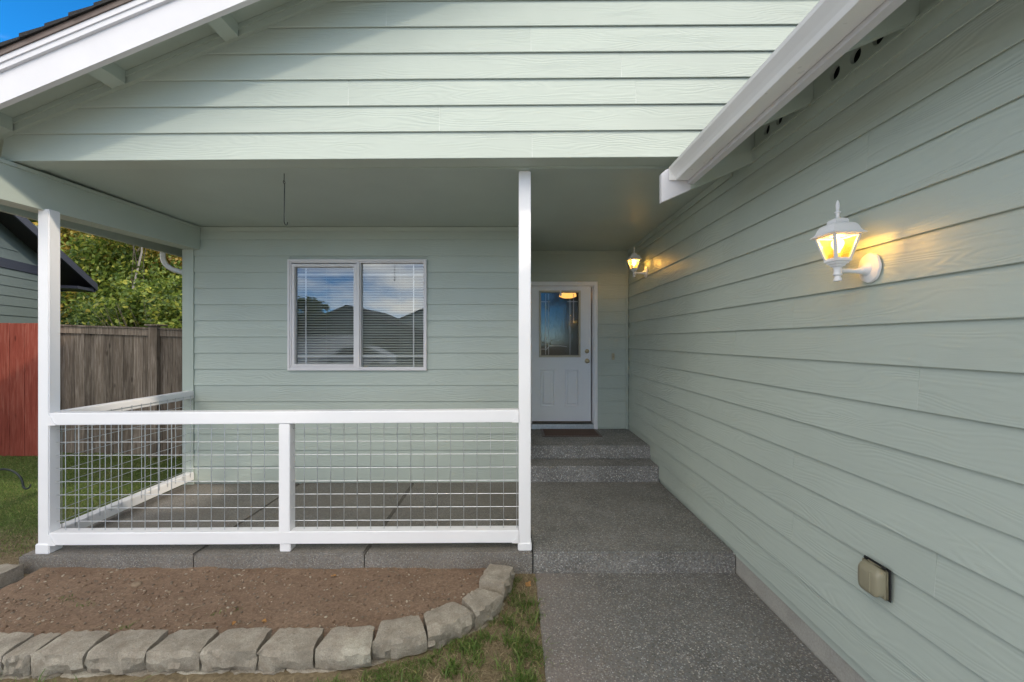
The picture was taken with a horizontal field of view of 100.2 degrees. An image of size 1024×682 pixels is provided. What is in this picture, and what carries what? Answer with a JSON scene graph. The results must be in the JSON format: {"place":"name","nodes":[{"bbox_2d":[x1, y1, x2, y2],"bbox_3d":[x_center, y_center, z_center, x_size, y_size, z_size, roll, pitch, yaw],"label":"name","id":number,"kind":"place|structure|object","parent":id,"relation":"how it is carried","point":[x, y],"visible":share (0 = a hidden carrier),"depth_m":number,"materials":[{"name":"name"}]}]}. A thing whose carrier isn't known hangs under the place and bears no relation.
{"place":"outdoors","nodes":[
{"label":"outdoors","id":0,"kind":"place"},
{"bbox_2d":[0,0,99,41],"label":"sky","id":1,"kind":"structure","parent":0,"point":[16,16],"materials":[{"name":"blue"}]},
{"bbox_2d":[0,452,181,562],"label":"lawn grass","id":2,"kind":"structure","parent":0,"point":[68,477],"depth_m":4.92,"materials":[{"name":"green plant"}]},
{"bbox_2d":[0,452,545,681],"bbox_3d":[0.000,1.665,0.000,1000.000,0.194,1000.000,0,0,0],"label":"ground","id":3,"kind":"structure","parent":0,"point":[286,675],"depth_m":2.62,"materials":[{"name":"green plant"}]},
{"bbox_2d":[0,468,30,489],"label":"garden hook","id":4,"kind":"object","parent":3,"relation":"on","point":[20,478],"visible":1,"depth_m":4.09,"materials":[{"name":"black metal"}]},
{"bbox_2d":[0,323,37,455],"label":"red fence","id":5,"kind":"object","parent":3,"relation":"on","point":[18,389],"visible":0.56,"depth_m":5.90,"materials":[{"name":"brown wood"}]},
{"bbox_2d":[0,529,37,563],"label":"dry grass","id":6,"kind":"structure","parent":3,"relation":"on","point":[16,546],"depth_m":3.58,"materials":[{"name":"green plant"}]},
{"bbox_2d":[0,211,97,322],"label":"house","id":7,"kind":"structure","parent":3,"relation":"on","point":[18,269],"depth_m":8.13,"materials":[{"name":"blue paint"}]},
{"bbox_2d":[28,219,151,324],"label":"woodland","id":8,"kind":"object","parent":3,"relation":"on","point":[69,316],"depth_m":17.61,"materials":[{"name":"green plant"}]},
{"bbox_2d":[62,294,123,326],"bbox_3d":[-10.872,0.223,12.089,4.234,3.138,2.217,0,0,0],"label":"shrub","id":9,"kind":"object","parent":3,"relation":"on","point":[85,309],"depth_m":11.88,"materials":[{"name":"green plant"}]},
{"bbox_2d":[27,218,181,323],"bbox_3d":[-14.572,-2.435,15.659,6.616,8.458,4.454,0,0,0],"label":"tree","id":10,"kind":"object","parent":3,"relation":"on","point":[63,231],"visible":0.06,"depth_m":14.84,"materials":[{"name":"green plant"}]},
{"bbox_2d":[86,234,153,288],"bbox_3d":[-11.315,-1.909,13.266,2.747,7.404,2.548,0,0,40],"label":"birch tree","id":11,"kind":"object","parent":3,"relation":"on","point":[137,250],"visible":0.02,"depth_m":13.17,"materials":[{"name":"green plant"}]},
{"bbox_2d":[60,324,181,457],"bbox_3d":[-5.207,0.772,6.032,3.026,2.036,0.195,0,0,0],"label":"board fence","id":12,"kind":"object","parent":3,"relation":"on","point":[102,364],"visible":0.46,"depth_m":6.04,"materials":[{"name":"brown wood"}]},
{"bbox_2d":[60,232,181,321],"bbox_3d":[-12.389,-1.305,14.244,5.126,6.214,3.475,0,0,0],"label":"tree","id":13,"kind":"object","parent":3,"relation":"on","point":[99,272],"visible":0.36,"depth_m":13.56,"materials":[{"name":"green plant"}]},
{"bbox_2d":[96,299,162,326],"bbox_3d":[-8.044,0.278,9.514,2.192,2.436,0.781,0,0,0],"label":"bare shrub","id":14,"kind":"object","parent":3,"relation":"on","point":[122,317],"visible":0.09,"depth_m":9.38,"materials":[{"name":"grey plant"}]},
{"bbox_2d":[82,269,181,328],"bbox_3d":[-9.160,-0.026,11.103,3.703,3.636,2.363,0,0,0],"label":"shrub","id":15,"kind":"object","parent":3,"relation":"on","point":[133,303],"visible":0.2,"depth_m":10.46,"materials":[{"name":"green plant"}]},
{"bbox_2d":[138,285,181,326],"bbox_3d":[-7.480,-0.024,10.386,2.572,3.630,1.916,0,0,0],"label":"shrub","id":16,"kind":"object","parent":3,"relation":"on","point":[151,305],"visible":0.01,"depth_m":9.80,"materials":[{"name":"green plant"}]},
{"bbox_2d":[143,292,181,329],"bbox_3d":[-6.828,0.388,8.945,2.440,2.813,1.514,0,0,25],"label":"shrub","id":17,"kind":"object","parent":3,"relation":"on","point":[171,313],"visible":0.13,"depth_m":8.91,"materials":[{"name":"green plant"}]},
{"bbox_2d":[154,251,181,281],"bbox_3d":[-10.629,-2.099,16.518,6.428,7.797,4.332,0,0,0],"label":"tree","id":18,"kind":"object","parent":3,"relation":"on","point":[169,259],"depth_m":15.02,"materials":[{"name":"green plant"}]},
{"bbox_2d":[0,566,486,638],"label":"planting bed","id":19,"kind":"object","parent":3,"relation":"on","point":[278,618],"visible":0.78,"depth_m":2.84,"materials":[{"name":"soil"}]},
{"bbox_2d":[130,581,142,587],"bbox_3d":[-2.627,1.704,2.995,0.072,0.037,0.059,0,0,0],"label":"stone","id":20,"kind":"object","parent":19,"relation":"on","point":[136,584],"visible":0.97,"depth_m":2.98,"materials":[{"name":"beige stone"}]},
{"bbox_2d":[58,594,238,629],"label":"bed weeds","id":21,"kind":"object","parent":19,"relation":"on","point":[125,626],"visible":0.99,"depth_m":2.68,"materials":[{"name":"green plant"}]},
{"bbox_2d":[0,568,427,627],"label":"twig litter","id":22,"kind":"object","parent":19,"relation":"on","point":[202,605],"visible":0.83,"depth_m":2.81,"materials":[{"name":"brown wood"}]},
{"bbox_2d":[0,568,478,635],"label":"pebbles","id":23,"kind":"object","parent":19,"relation":"on","point":[148,608],"visible":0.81,"depth_m":2.82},
{"bbox_2d":[0,564,514,681],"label":"garden edging","id":24,"kind":"object","parent":3,"relation":"on","point":[137,653],"visible":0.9,"depth_m":2.31,"materials":[{"name":"stone"}]},
{"bbox_2d":[0,573,558,681],"bbox_3d":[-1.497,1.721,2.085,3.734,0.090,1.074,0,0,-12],"label":"grass tufts","id":25,"kind":"object","parent":3,"relation":"on","point":[513,643],"visible":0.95,"depth_m":2.38,"materials":[{"name":"green plant"}]},
{"bbox_2d":[19,482,734,573],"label":"porch floor","id":26,"kind":"structure","parent":3,"relation":"on","point":[617,527],"depth_m":3.67,"materials":[{"name":"concrete"}]},
{"bbox_2d":[48,408,518,551],"bbox_3d":[-1.726,1.061,3.285,3.562,1.076,0.096,0,0,0],"label":"porch railing","id":27,"kind":"object","parent":26,"relation":"on","point":[287,535],"visible":0.98,"depth_m":3.24,"materials":[{"name":"white wood"}]},
{"bbox_2d":[0,0,1023,681],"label":"house","id":28,"kind":"structure","parent":3,"relation":"on","point":[472,186],"depth_m":3.04,"materials":[{"name":"green paint"}]},
{"bbox_2d":[60,391,193,527],"bbox_3d":[-3.614,1.065,4.079,0.101,1.010,1.489,0,0,0],"label":"porch railing","id":29,"kind":"object","parent":28,"relation":"attached to","point":[125,502],"visible":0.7,"depth_m":4.02,"materials":[{"name":"white wood"}]},
{"bbox_2d":[283,174,287,224],"bbox_3d":[-1.754,-1.094,3.319,0.008,0.393,0.066,0,0,0],"label":"ceiling hook","id":30,"kind":"object","parent":28,"relation":"hanging from","point":[284,200],"visible":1,"depth_m":3.30,"materials":[{"name":"black metal"}]},
{"bbox_2d":[287,259,426,369],"bbox_3d":[-1.740,-0.293,4.870,1.560,1.246,0.132,0,0,0],"label":"window","id":31,"kind":"structure","parent":28,"relation":"in","point":[292,264],"depth_m":4.90,"materials":[{"name":"plastic"}]},
{"bbox_2d":[531,282,597,428],"bbox_3d":[0.719,0.272,6.135,1.005,2.237,0.152,0,0,0],"label":"door","id":32,"kind":"structure","parent":28,"relation":"in","point":[564,388],"depth_m":6.13,"materials":[{"name":"paint"}]},
{"bbox_2d":[559,293,575,297],"bbox_3d":[0.900,-0.922,6.911,0.280,0.456,0.273,0,0,0],"label":"hall lamp","id":33,"kind":"object","parent":28,"relation":"hanging from","point":[567,295],"visible":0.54,"depth_m":6.81,"materials":[{"name":"yellow glass"}]},
{"bbox_2d":[627,247,647,277],"bbox_3d":[1.536,-0.969,5.260,0.227,0.383,0.154,0,0,0],"label":"wall lantern","id":34,"kind":"object","parent":28,"relation":"attached to","point":[634,257],"depth_m":5.24,"materials":[{"name":"white metal"}]},
{"bbox_2d":[809,200,881,282],"bbox_3d":[1.536,-0.457,1.972,0.227,0.383,0.154,0,0,0],"label":"wall lantern","id":35,"kind":"object","parent":28,"relation":"attached to","point":[837,230],"depth_m":1.95,"materials":[{"name":"white metal"}]},
{"bbox_2d":[858,555,890,602],"bbox_3d":[1.615,1.061,1.923,0.056,0.146,0.140,0,0,0],"label":"outlet cover","id":36,"kind":"object","parent":28,"relation":"attached to","point":[874,578],"visible":1,"depth_m":1.89,"materials":[{"name":"beige plastic"}]},
{"bbox_2d":[531,459,658,481],"bbox_3d":[0.883,1.551,5.495,1.567,0.278,1.331,0,0,0],"label":"step","id":37,"kind":"object","parent":3,"relation":"on","point":[594,470],"visible":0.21,"depth_m":4.83,"materials":[{"name":"grey concrete"}]},
{"bbox_2d":[531,429,650,458],"bbox_3d":[0.883,1.337,5.651,1.567,0.165,1.041,0,0,0],"label":"step","id":38,"kind":"object","parent":37,"relation":"on","point":[619,444],"visible":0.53,"depth_m":5.14,"materials":[{"name":"grey concrete"}]},
{"bbox_2d":[540,429,602,436],"bbox_3d":[0.792,1.247,5.840,0.785,0.012,0.470,0,0,0],"label":"doormat","id":39,"kind":"object","parent":38,"relation":"on","point":[570,432],"visible":1,"depth_m":5.75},
{"bbox_2d":[535,573,839,681],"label":"path","id":40,"kind":"structure","parent":0,"point":[665,627],"depth_m":2.56,"materials":[{"name":"grey concrete"}]}
]}

